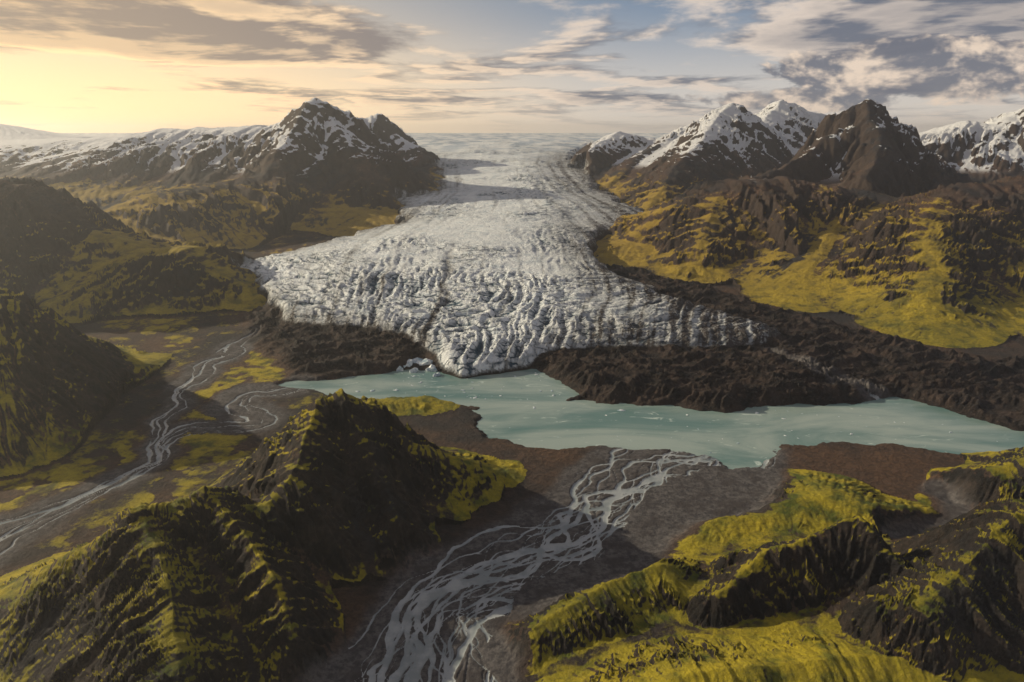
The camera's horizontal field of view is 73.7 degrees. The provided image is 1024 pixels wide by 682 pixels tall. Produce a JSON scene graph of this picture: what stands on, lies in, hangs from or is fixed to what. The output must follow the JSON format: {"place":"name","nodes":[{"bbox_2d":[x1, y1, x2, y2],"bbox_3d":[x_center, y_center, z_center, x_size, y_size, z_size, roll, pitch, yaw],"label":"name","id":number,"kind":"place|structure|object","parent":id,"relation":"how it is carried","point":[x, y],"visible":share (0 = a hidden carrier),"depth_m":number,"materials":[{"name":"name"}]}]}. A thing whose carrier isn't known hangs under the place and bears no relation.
{"place":"outdoors","nodes":[
{"label":"outdoors","id":0,"kind":"place"},
{"bbox_2d":[0,124,112,138],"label":"mountain","id":1,"kind":"structure","parent":0,"point":[11,132],"depth_m":140.88,"materials":[{"name":"white snow"}]},
{"bbox_2d":[0,288,172,478],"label":"mountain","id":2,"kind":"structure","parent":0,"point":[61,378],"depth_m":19.44,"materials":[{"name":"green plant"}]},
{"bbox_2d":[0,175,269,324],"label":"mountain","id":3,"kind":"structure","parent":0,"point":[65,254],"depth_m":32.74,"materials":[{"name":"green plant"}]},
{"bbox_2d":[0,97,445,249],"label":"mountain","id":4,"kind":"structure","parent":0,"point":[315,164],"depth_m":57.82,"materials":[{"name":"brown stone"}]},
{"bbox_2d":[0,388,527,681],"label":"mountain ridge","id":5,"kind":"structure","parent":0,"point":[227,577],"depth_m":11.70,"materials":[{"name":"green plant"}]},
{"bbox_2d":[362,113,445,179],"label":"mountain","id":6,"kind":"structure","parent":0,"point":[395,138],"depth_m":78.23,"materials":[{"name":"grey stone"}]},
{"bbox_2d":[376,395,460,415],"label":"hill","id":7,"kind":"structure","parent":0,"point":[425,405],"depth_m":20.55,"materials":[{"name":"green plant"}]},
{"bbox_2d":[0,327,970,681],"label":"braided river","id":8,"kind":"structure","parent":0,"point":[600,515],"depth_m":14.19,"materials":[{"name":"grey liquid"}]},
{"bbox_2d":[0,134,1023,681],"bbox_3d":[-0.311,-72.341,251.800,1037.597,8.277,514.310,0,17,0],"label":"valley floor","id":9,"kind":"structure","parent":0,"point":[118,434],"depth_m":17.94,"materials":[{"name":"brown soil"}]},
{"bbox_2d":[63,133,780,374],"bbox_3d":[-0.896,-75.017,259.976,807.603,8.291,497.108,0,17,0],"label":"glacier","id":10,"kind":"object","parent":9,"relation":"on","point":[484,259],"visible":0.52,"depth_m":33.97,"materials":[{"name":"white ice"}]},
{"bbox_2d":[248,263,1023,430],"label":"moraine","id":11,"kind":"structure","parent":9,"relation":"on","point":[725,378],"depth_m":23.75,"materials":[{"name":"brown gravel"}]},
{"bbox_2d":[0,0,1023,132],"label":"sky","id":12,"kind":"structure","parent":0,"point":[67,66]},
{"bbox_2d":[279,369,1023,468],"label":"glacial lake","id":13,"kind":"structure","parent":0,"point":[557,421],"depth_m":19.82,"materials":[{"name":"liquid"}]},
{"bbox_2d":[403,359,412,367],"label":"iceberg","id":14,"kind":"object","parent":13,"relation":"on","point":[409,363],"visible":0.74,"depth_m":24.30,"materials":[{"name":"white ice"}]},
{"bbox_2d":[409,367,417,372],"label":"iceberg","id":15,"kind":"object","parent":13,"relation":"on","point":[414,370],"visible":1,"depth_m":23.90,"materials":[{"name":"white ice"}]},
{"bbox_2d":[412,357,432,365],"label":"iceberg","id":16,"kind":"object","parent":13,"relation":"on","point":[420,361],"visible":0.56,"depth_m":24.51,"materials":[{"name":"white ice"}]},
{"bbox_2d":[425,364,436,371],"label":"iceberg","id":17,"kind":"object","parent":13,"relation":"on","point":[431,367],"visible":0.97,"depth_m":24.01,"materials":[{"name":"white ice"}]},
{"bbox_2d":[356,373,997,452],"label":"ice floes","id":18,"kind":"object","parent":13,"relation":"on","point":[605,415],"visible":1,"depth_m":21.61,"materials":[{"name":"white ice"}]},
{"bbox_2d":[565,99,825,211],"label":"mountain","id":19,"kind":"structure","parent":0,"point":[732,141],"depth_m":70.47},
{"bbox_2d":[499,468,1023,681],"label":"mossy hill","id":20,"kind":"structure","parent":0,"point":[802,575],"depth_m":10.78,"materials":[{"name":"green plant"}]},
{"bbox_2d":[589,174,1023,348],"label":"mountain","id":21,"kind":"structure","parent":0,"point":[941,265],"depth_m":36.14,"materials":[{"name":"green plant"}]},
{"bbox_2d":[752,98,979,197],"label":"mountain","id":22,"kind":"structure","parent":0,"point":[867,144],"depth_m":50.17,"materials":[{"name":"brown stone"}]},
{"bbox_2d":[915,447,1023,509],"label":"mossy hill","id":23,"kind":"structure","parent":0,"point":[975,479],"depth_m":15.25,"materials":[{"name":"green plant"}]},
{"bbox_2d":[918,108,1023,183],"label":"mountain","id":24,"kind":"structure","parent":0,"point":[991,149],"depth_m":64.71,"materials":[{"name":"white snow"}]}
]}

